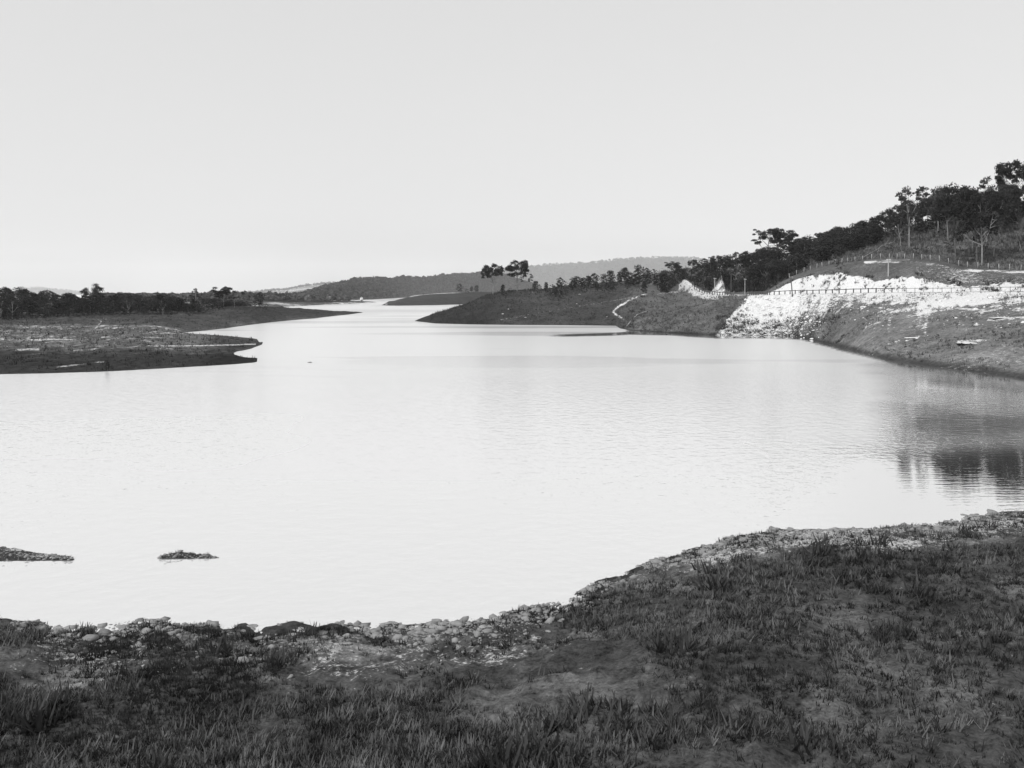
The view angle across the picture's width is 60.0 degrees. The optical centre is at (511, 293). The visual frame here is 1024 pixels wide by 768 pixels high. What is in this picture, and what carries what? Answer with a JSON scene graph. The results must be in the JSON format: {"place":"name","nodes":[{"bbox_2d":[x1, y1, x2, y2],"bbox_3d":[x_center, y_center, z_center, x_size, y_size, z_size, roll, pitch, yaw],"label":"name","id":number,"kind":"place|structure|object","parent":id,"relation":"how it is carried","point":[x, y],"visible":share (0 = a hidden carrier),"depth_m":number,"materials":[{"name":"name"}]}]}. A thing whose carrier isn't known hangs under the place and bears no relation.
{"place":"outdoors","nodes":[
{"label":"outdoors","id":0,"kind":"place"},
{"bbox_2d":[0,547,74,560],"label":"ground islet","id":1,"kind":"object","parent":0,"point":[13,557],"visible":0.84,"depth_m":33.50,"materials":[{"name":"grey soil"}]},
{"bbox_2d":[0,546,73,559],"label":"bank rubble","id":2,"kind":"object","parent":1,"relation":"on","point":[28,555],"visible":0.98,"depth_m":33.52,"materials":[{"name":"grey stone"}]},
{"bbox_2d":[1,287,89,294],"bbox_3d":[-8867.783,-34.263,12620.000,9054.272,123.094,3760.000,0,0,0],"label":"distant hill","id":3,"kind":"structure","parent":0,"point":[39,290],"depth_m":11690.61,"materials":[{"name":"grey"}]},
{"bbox_2d":[2,286,113,292],"bbox_3d":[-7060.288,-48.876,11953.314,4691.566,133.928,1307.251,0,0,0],"label":"forest","id":4,"kind":"object","parent":3,"relation":"on","point":[46,288],"visible":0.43,"depth_m":12042.21,"materials":[{"name":"plant"}]},
{"bbox_2d":[0,301,362,373],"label":"ground","id":5,"kind":"structure","parent":0,"point":[64,356],"depth_m":166.50,"materials":[{"name":"grey soil"}]},
{"bbox_2d":[0,295,8,312],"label":"gum tree","id":6,"kind":"object","parent":5,"relation":"on","point":[2,306],"visible":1,"depth_m":261.39,"materials":[{"name":"black plant"}]},
{"bbox_2d":[5,298,21,318],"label":"gum tree","id":7,"kind":"object","parent":5,"relation":"on","point":[15,302],"visible":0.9,"depth_m":265.98,"materials":[{"name":"black plant"}]},
{"bbox_2d":[7,292,25,301],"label":"tree","id":8,"kind":"object","parent":5,"relation":"on","point":[16,296],"visible":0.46,"depth_m":342.43,"materials":[{"name":"black plant"}]},
{"bbox_2d":[21,299,36,312],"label":"tree","id":9,"kind":"object","parent":5,"relation":"on","point":[28,302],"visible":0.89,"depth_m":290.24,"materials":[{"name":"black plant"}]},
{"bbox_2d":[49,295,66,304],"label":"tree","id":10,"kind":"object","parent":5,"relation":"on","point":[60,298],"visible":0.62,"depth_m":334.04,"materials":[{"name":"black plant"}]},
{"bbox_2d":[79,283,104,295],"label":"gum tree","id":11,"kind":"object","parent":5,"relation":"on","point":[85,291],"visible":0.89,"depth_m":399.30,"materials":[{"name":"black plant"}]},
{"bbox_2d":[86,294,104,305],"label":"tree","id":12,"kind":"object","parent":5,"relation":"on","point":[97,302],"visible":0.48,"depth_m":338.32,"materials":[{"name":"black plant"}]},
{"bbox_2d":[120,298,136,309],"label":"gum tree","id":13,"kind":"object","parent":5,"relation":"on","point":[126,302],"visible":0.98,"depth_m":291.92,"materials":[{"name":"black plant"}]},
{"bbox_2d":[122,301,139,311],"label":"tree","id":14,"kind":"object","parent":5,"relation":"on","point":[135,307],"visible":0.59,"depth_m":301.62,"materials":[{"name":"black plant"}]},
{"bbox_2d":[147,299,158,313],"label":"tree","id":15,"kind":"object","parent":5,"relation":"on","point":[151,303],"visible":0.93,"depth_m":302.53,"materials":[{"name":"black plant"}]},
{"bbox_2d":[153,300,173,313],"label":"tree","id":16,"kind":"object","parent":5,"relation":"on","point":[165,308],"visible":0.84,"depth_m":301.41,"materials":[{"name":"black plant"}]},
{"bbox_2d":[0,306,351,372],"bbox_3d":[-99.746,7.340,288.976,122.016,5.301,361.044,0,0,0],"label":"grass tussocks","id":17,"kind":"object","parent":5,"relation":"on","point":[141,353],"depth_m":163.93,"materials":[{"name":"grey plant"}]},
{"bbox_2d":[170,300,182,311],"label":"tree","id":18,"kind":"object","parent":5,"relation":"on","point":[177,304],"visible":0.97,"depth_m":307.95,"materials":[{"name":"black plant"}]},
{"bbox_2d":[189,288,202,300],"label":"gum tree","id":19,"kind":"object","parent":5,"relation":"on","point":[195,291],"visible":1,"depth_m":344.94,"materials":[{"name":"black plant"}]},
{"bbox_2d":[210,286,231,303],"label":"gum tree","id":20,"kind":"object","parent":5,"relation":"on","point":[224,290],"visible":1,"depth_m":335.88,"materials":[{"name":"black plant"}]},
{"bbox_2d":[227,291,244,306],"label":"gum tree","id":21,"kind":"object","parent":5,"relation":"on","point":[238,297],"visible":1,"depth_m":343.18,"materials":[{"name":"black plant"}]},
{"bbox_2d":[253,292,264,305],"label":"bushy tree","id":22,"kind":"object","parent":5,"relation":"on","point":[259,300],"visible":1,"depth_m":350.50,"materials":[{"name":"black plant"}]},
{"bbox_2d":[161,552,218,558],"bbox_3d":[-12.316,10.230,33.673,3.093,0.741,4.355,0,0,-18],"label":"ground islet","id":23,"kind":"object","parent":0,"point":[180,556],"visible":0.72,"depth_m":33.58,"materials":[{"name":"soil"}]},
{"bbox_2d":[157,550,216,558],"bbox_3d":[-12.317,9.921,33.794,2.214,0.254,0.623,0,0,0],"label":"bank rubble","id":24,"kind":"object","parent":23,"relation":"on","point":[178,553],"visible":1,"depth_m":33.63,"materials":[{"name":"grey stone"}]},
{"bbox_2d":[17,299,370,306],"bbox_3d":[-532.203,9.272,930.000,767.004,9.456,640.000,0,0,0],"label":"ground spit","id":25,"kind":"structure","parent":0,"point":[277,303],"depth_m":800.89,"materials":[{"name":"grey soil"}]},
{"bbox_2d":[89,290,351,301],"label":"forest","id":26,"kind":"object","parent":25,"relation":"on","point":[285,296],"visible":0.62,"depth_m":837.63,"materials":[{"name":"black plant"}]},
{"bbox_2d":[262,284,321,292],"bbox_3d":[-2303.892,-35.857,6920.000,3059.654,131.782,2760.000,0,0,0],"label":"distant hill","id":27,"kind":"structure","parent":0,"point":[299,289],"depth_m":6404.54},
{"bbox_2d":[194,281,334,292],"bbox_3d":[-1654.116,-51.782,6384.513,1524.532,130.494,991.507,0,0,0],"label":"forest","id":28,"kind":"object","parent":27,"relation":"on","point":[288,288],"visible":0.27,"depth_m":6660.39,"materials":[{"name":"grey plant"}]},
{"bbox_2d":[351,275,515,299],"bbox_3d":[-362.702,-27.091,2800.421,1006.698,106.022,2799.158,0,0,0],"label":"distant hill","id":29,"kind":"structure","parent":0,"point":[367,298],"depth_m":2181.64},
{"bbox_2d":[292,271,541,297],"bbox_3d":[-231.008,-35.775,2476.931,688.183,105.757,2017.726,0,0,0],"label":"forest","id":30,"kind":"object","parent":29,"relation":"on","point":[372,287],"visible":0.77,"depth_m":2662.17,"materials":[{"name":"grey plant"}]},
{"bbox_2d":[383,292,496,305],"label":"ground peninsula","id":31,"kind":"object","parent":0,"point":[446,298],"visible":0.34,"depth_m":839.12,"materials":[{"name":"grey plant"}]},
{"bbox_2d":[0,295,1023,634],"bbox_3d":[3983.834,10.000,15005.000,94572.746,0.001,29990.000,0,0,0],"label":"water","id":32,"kind":"structure","parent":0,"point":[376,461],"depth_m":52.59,"materials":[{"name":"white liquid"}]},
{"bbox_2d":[0,509,1023,767],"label":"ground","id":33,"kind":"structure","parent":0,"point":[600,665],"depth_m":21.53,"materials":[{"name":"soil"}]},
{"bbox_2d":[0,510,1023,767],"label":"grass tussocks","id":34,"kind":"object","parent":33,"relation":"on","point":[184,688],"depth_m":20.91,"materials":[{"name":"grey plant"}]},
{"bbox_2d":[2,510,1023,666],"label":"bank rubble","id":35,"kind":"object","parent":33,"relation":"on","point":[419,629],"visible":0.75,"depth_m":26.71,"materials":[{"name":"grey stone"}]},
{"bbox_2d":[0,0,1023,293],"label":"sky","id":36,"kind":"structure","parent":0,"point":[148,146],"materials":[{"name":"white"}]},
{"bbox_2d":[503,258,734,288],"bbox_3d":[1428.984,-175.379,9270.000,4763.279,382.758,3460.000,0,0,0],"label":"distant hill","id":37,"kind":"structure","parent":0,"point":[616,261],"depth_m":8715.70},
{"bbox_2d":[461,255,754,287],"bbox_3d":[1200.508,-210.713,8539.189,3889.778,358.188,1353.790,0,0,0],"label":"forest","id":38,"kind":"object","parent":37,"relation":"on","point":[578,268],"visible":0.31,"depth_m":8648.82,"materials":[{"name":"grey plant"}]},
{"bbox_2d":[415,205,1023,378],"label":"ground","id":39,"kind":"structure","parent":0,"point":[938,273],"depth_m":203.18,"materials":[{"name":"grey soil"}]},
{"bbox_2d":[481,263,504,286],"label":"gum tree","id":40,"kind":"object","parent":39,"relation":"on","point":[487,270],"visible":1,"depth_m":332.88,"materials":[{"name":"black plant"}]},
{"bbox_2d":[505,260,529,290],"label":"gum tree","id":41,"kind":"object","parent":39,"relation":"on","point":[523,267],"visible":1,"depth_m":334.47,"materials":[{"name":"black plant"}]},
{"bbox_2d":[430,278,645,330],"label":"grass tussocks","id":42,"kind":"object","parent":39,"relation":"on","point":[518,296],"depth_m":309.21,"materials":[{"name":"grey plant"}]},
{"bbox_2d":[606,270,615,282],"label":"bushy tree","id":43,"kind":"object","parent":39,"relation":"on","point":[610,273],"visible":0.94,"depth_m":354.31,"materials":[{"name":"black plant"}]},
{"bbox_2d":[623,271,634,285],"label":"bushy tree","id":44,"kind":"object","parent":39,"relation":"on","point":[628,274],"visible":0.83,"depth_m":342.70,"materials":[{"name":"black plant"}]},
{"bbox_2d":[627,274,641,284],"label":"bushy tree","id":45,"kind":"object","parent":39,"relation":"on","point":[637,277],"visible":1,"depth_m":338.20,"materials":[{"name":"black plant"}]},
{"bbox_2d":[633,264,644,280],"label":"bushy tree","id":46,"kind":"object","parent":39,"relation":"on","point":[638,271],"visible":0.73,"depth_m":351.68,"materials":[{"name":"black plant"}]},
{"bbox_2d":[651,275,662,287],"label":"bushy tree","id":47,"kind":"object","parent":39,"relation":"on","point":[657,279],"visible":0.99,"depth_m":327.16,"materials":[{"name":"black plant"}]},
{"bbox_2d":[626,285,735,318],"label":"grass tussocks","id":48,"kind":"object","parent":39,"relation":"on","point":[719,296],"depth_m":281.18,"materials":[{"name":"grey plant"}]},
{"bbox_2d":[621,294,747,333],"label":"grass tussocks","id":49,"kind":"object","parent":39,"relation":"on","point":[655,321],"depth_m":235.65,"materials":[{"name":"plant"}]},
{"bbox_2d":[702,262,717,272],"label":"tree","id":50,"kind":"object","parent":39,"relation":"on","point":[710,266],"visible":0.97,"depth_m":347.68,"materials":[{"name":"black plant"}]},
{"bbox_2d":[708,255,726,269],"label":"tree","id":51,"kind":"object","parent":39,"relation":"on","point":[722,259],"visible":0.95,"depth_m":351.32,"materials":[{"name":"black plant"}]},
{"bbox_2d":[657,264,798,291],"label":"dark scrub","id":52,"kind":"object","parent":39,"relation":"on","point":[685,275],"visible":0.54,"depth_m":323.77,"materials":[{"name":"plant"}]},
{"bbox_2d":[727,252,739,265],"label":"tree","id":53,"kind":"object","parent":39,"relation":"on","point":[734,255],"visible":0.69,"depth_m":350.41,"materials":[{"name":"black plant"}]},
{"bbox_2d":[736,278,747,290],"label":"tree","id":54,"kind":"object","parent":39,"relation":"on","point":[742,281],"visible":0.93,"depth_m":285.76,"materials":[{"name":"black plant"}]},
{"bbox_2d":[734,253,753,264],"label":"tree","id":55,"kind":"object","parent":39,"relation":"on","point":[746,256],"visible":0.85,"depth_m":335.76,"materials":[{"name":"black plant"}]},
{"bbox_2d":[743,269,759,286],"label":"tree","id":56,"kind":"object","parent":39,"relation":"on","point":[746,274],"visible":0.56,"depth_m":282.49,"materials":[{"name":"black plant"}]},
{"bbox_2d":[752,264,768,283],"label":"tree","id":57,"kind":"object","parent":39,"relation":"on","point":[757,276],"visible":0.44,"depth_m":278.19,"materials":[{"name":"black plant"}]},
{"bbox_2d":[748,259,778,279],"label":"tree","id":58,"kind":"object","parent":39,"relation":"on","point":[760,267],"visible":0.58,"depth_m":272.92,"materials":[{"name":"black plant"}]},
{"bbox_2d":[754,246,782,256],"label":"tree","id":59,"kind":"object","parent":39,"relation":"on","point":[761,252],"visible":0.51,"depth_m":315.28,"materials":[{"name":"black plant"}]},
{"bbox_2d":[751,229,786,249],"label":"gum tree","id":60,"kind":"object","parent":39,"relation":"on","point":[770,240],"visible":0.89,"depth_m":334.87,"materials":[{"name":"black plant"}]},
{"bbox_2d":[765,248,779,259],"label":"tree","id":61,"kind":"object","parent":39,"relation":"on","point":[772,252],"visible":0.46,"depth_m":295.05,"materials":[{"name":"black plant"}]},
{"bbox_2d":[765,259,786,276],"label":"tree","id":62,"kind":"object","parent":39,"relation":"on","point":[770,264],"visible":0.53,"depth_m":265.40,"materials":[{"name":"black plant"}]},
{"bbox_2d":[758,228,797,248],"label":"gum tree","id":63,"kind":"object","parent":39,"relation":"on","point":[778,234],"visible":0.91,"depth_m":333.73,"materials":[{"name":"black plant"}]},
{"bbox_2d":[769,266,786,277],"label":"tree","id":64,"kind":"object","parent":39,"relation":"on","point":[777,272],"visible":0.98,"depth_m":255.71,"materials":[{"name":"black plant"}]},
{"bbox_2d":[771,251,787,262],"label":"tree","id":65,"kind":"object","parent":39,"relation":"on","point":[780,253],"visible":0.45,"depth_m":293.84,"materials":[{"name":"black plant"}]},
{"bbox_2d":[714,294,845,343],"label":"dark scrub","id":66,"kind":"object","parent":39,"relation":"on","point":[751,320],"visible":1,"depth_m":215.80,"materials":[{"name":"plant"}]},
{"bbox_2d":[774,243,787,258],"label":"tree","id":67,"kind":"object","parent":39,"relation":"on","point":[783,247],"visible":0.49,"depth_m":326.41,"materials":[{"name":"black plant"}]},
{"bbox_2d":[719,293,849,338],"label":"scree stones","id":68,"kind":"object","parent":39,"relation":"on","point":[804,297],"visible":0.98,"depth_m":217.97,"materials":[{"name":"white stone"}]},
{"bbox_2d":[785,253,809,270],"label":"tree","id":69,"kind":"object","parent":39,"relation":"on","point":[797,263],"visible":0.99,"depth_m":246.39,"materials":[{"name":"black plant"}]},
{"bbox_2d":[785,239,816,255],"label":"tree","id":70,"kind":"object","parent":39,"relation":"on","point":[794,247],"visible":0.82,"depth_m":269.63,"materials":[{"name":"black plant"}]},
{"bbox_2d":[797,250,809,265],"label":"tree","id":71,"kind":"object","parent":39,"relation":"on","point":[801,252],"visible":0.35,"depth_m":255.31,"materials":[{"name":"black plant"}]},
{"bbox_2d":[809,245,821,264],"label":"tree","id":72,"kind":"object","parent":39,"relation":"on","point":[815,259],"visible":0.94,"depth_m":245.70,"materials":[{"name":"black plant"}]},
{"bbox_2d":[816,245,827,262],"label":"tree","id":73,"kind":"object","parent":39,"relation":"on","point":[823,251],"visible":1,"depth_m":243.97,"materials":[{"name":"black plant"}]},
{"bbox_2d":[809,233,843,247],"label":"tree","id":74,"kind":"object","parent":39,"relation":"on","point":[825,240],"visible":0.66,"depth_m":254.18,"materials":[{"name":"black plant"}]},
{"bbox_2d":[769,288,892,294],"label":"guard rail","id":75,"kind":"object","parent":39,"relation":"on","point":[834,289],"visible":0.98,"depth_m":205.78,"materials":[{"name":"grey metal"}]},
{"bbox_2d":[834,245,847,255],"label":"tree","id":76,"kind":"object","parent":39,"relation":"on","point":[840,249],"visible":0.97,"depth_m":243.70,"materials":[{"name":"black plant"}]},
{"bbox_2d":[833,235,855,251],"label":"tree","id":77,"kind":"object","parent":39,"relation":"on","point":[846,242],"visible":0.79,"depth_m":249.44,"materials":[{"name":"black plant"}]},
{"bbox_2d":[836,226,862,243],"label":"tree","id":78,"kind":"object","parent":39,"relation":"on","point":[853,230],"visible":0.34,"depth_m":261.43,"materials":[{"name":"black plant"}]},
{"bbox_2d":[850,235,863,251],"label":"tree","id":79,"kind":"object","parent":39,"relation":"on","point":[857,241],"visible":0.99,"depth_m":245.73,"materials":[{"name":"black plant"}]},
{"bbox_2d":[858,227,880,241],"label":"tree","id":80,"kind":"object","parent":39,"relation":"on","point":[867,231],"visible":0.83,"depth_m":249.28,"materials":[{"name":"black plant"}]},
{"bbox_2d":[865,229,883,245],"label":"tree","id":81,"kind":"object","parent":39,"relation":"on","point":[876,231],"visible":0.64,"depth_m":250.94,"materials":[{"name":"black plant"}]},
{"bbox_2d":[869,210,906,238],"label":"gum tree","id":82,"kind":"object","parent":39,"relation":"on","point":[878,218],"visible":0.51,"depth_m":251.96,"materials":[{"name":"black plant"}]},
{"bbox_2d":[884,205,912,241],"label":"gum tree","id":83,"kind":"object","parent":39,"relation":"on","point":[893,221],"visible":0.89,"depth_m":238.92,"materials":[{"name":"black plant"}]},
{"bbox_2d":[780,270,1023,291],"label":"dark scrub","id":84,"kind":"object","parent":39,"relation":"on","point":[954,280],"visible":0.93,"depth_m":193.75,"materials":[{"name":"grey plant"}]},
{"bbox_2d":[892,204,917,234],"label":"gum tree","id":85,"kind":"object","parent":39,"relation":"on","point":[899,211],"visible":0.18,"depth_m":257.39,"materials":[{"name":"black plant"}]},
{"bbox_2d":[789,253,1021,276],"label":"post and wire fence","id":86,"kind":"object","parent":39,"relation":"on","point":[889,255],"visible":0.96,"depth_m":209.64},
{"bbox_2d":[798,205,1023,272],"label":"grass tussocks","id":87,"kind":"object","parent":39,"relation":"on","point":[916,244],"depth_m":224.36,"materials":[{"name":"grey plant"}]},
{"bbox_2d":[798,290,1023,370],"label":"grass tussocks","id":88,"kind":"object","parent":39,"relation":"on","point":[974,329],"depth_m":147.20,"materials":[{"name":"grey plant"}]},
{"bbox_2d":[895,186,927,246],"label":"gum tree","id":89,"kind":"object","parent":39,"relation":"on","point":[918,213],"visible":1,"depth_m":227.59,"materials":[{"name":"black plant"}]},
{"bbox_2d":[912,218,925,231],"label":"bushy tree","id":90,"kind":"object","parent":39,"relation":"on","point":[917,222],"visible":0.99,"depth_m":251.68,"materials":[{"name":"black plant"}]},
{"bbox_2d":[910,197,931,223],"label":"gum tree","id":91,"kind":"object","parent":39,"relation":"on","point":[913,204],"visible":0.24,"depth_m":260.96,"materials":[{"name":"black plant"}]},
{"bbox_2d":[912,187,935,224],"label":"gum tree","id":92,"kind":"object","parent":39,"relation":"on","point":[927,195],"visible":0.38,"depth_m":267.82,"materials":[{"name":"black plant"}]},
{"bbox_2d":[919,195,935,227],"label":"gum tree","id":93,"kind":"object","parent":39,"relation":"on","point":[923,206],"visible":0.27,"depth_m":258.56,"materials":[{"name":"black plant"}]},
{"bbox_2d":[923,219,934,230],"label":"bushy tree","id":94,"kind":"object","parent":39,"relation":"on","point":[931,223],"visible":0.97,"depth_m":249.80,"materials":[{"name":"black plant"}]},
{"bbox_2d":[922,192,938,232],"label":"gum tree","id":95,"kind":"object","parent":39,"relation":"on","point":[929,201],"visible":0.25,"depth_m":246.18,"materials":[{"name":"black plant"}]},
{"bbox_2d":[841,291,1023,344],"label":"spoil stones","id":96,"kind":"object","parent":39,"relation":"on","point":[968,300],"visible":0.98,"depth_m":167.85,"materials":[{"name":"white stone"}]},
{"bbox_2d":[930,184,960,224],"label":"gum tree","id":97,"kind":"object","parent":39,"relation":"on","point":[939,189],"visible":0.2,"depth_m":235.84,"materials":[{"name":"black plant"}]},
{"bbox_2d":[929,183,982,261],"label":"gum tree","id":98,"kind":"object","parent":39,"relation":"on","point":[944,202],"visible":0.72,"depth_m":205.90,"materials":[{"name":"black plant"}]},
{"bbox_2d":[898,286,1020,292],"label":"guard rail","id":99,"kind":"object","parent":39,"relation":"on","point":[961,288],"visible":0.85,"depth_m":172.64,"materials":[{"name":"grey metal"}]},
{"bbox_2d":[947,186,1008,264],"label":"gum tree","id":100,"kind":"object","parent":39,"relation":"on","point":[991,197],"visible":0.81,"depth_m":200.85,"materials":[{"name":"black plant"}]},
{"bbox_2d":[951,195,1009,264],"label":"gum tree","id":101,"kind":"object","parent":39,"relation":"on","point":[959,236],"visible":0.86,"depth_m":200.87,"materials":[{"name":"black plant"}]},
{"bbox_2d":[971,176,1019,193],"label":"gum tree","id":102,"kind":"object","parent":39,"relation":"on","point":[983,181],"visible":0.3,"depth_m":244.61,"materials":[{"name":"black plant"}]},
{"bbox_2d":[982,190,1018,234],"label":"gum tree","id":103,"kind":"object","parent":39,"relation":"on","point":[997,192],"visible":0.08,"depth_m":228.03,"materials":[{"name":"black plant"}]},
{"bbox_2d":[994,159,1023,210],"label":"gum tree","id":104,"kind":"object","parent":39,"relation":"on","point":[1002,170],"visible":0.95,"depth_m":248.90,"materials":[{"name":"black plant"}]},
{"bbox_2d":[996,183,1023,217],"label":"gum tree","id":105,"kind":"object","parent":39,"relation":"on","point":[1001,187],"visible":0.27,"depth_m":238.37,"materials":[{"name":"black plant"}]},
{"bbox_2d":[1001,186,1023,241],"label":"gum tree","id":106,"kind":"object","parent":39,"relation":"on","point":[1012,204],"visible":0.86,"depth_m":214.65,"materials":[{"name":"black plant"}]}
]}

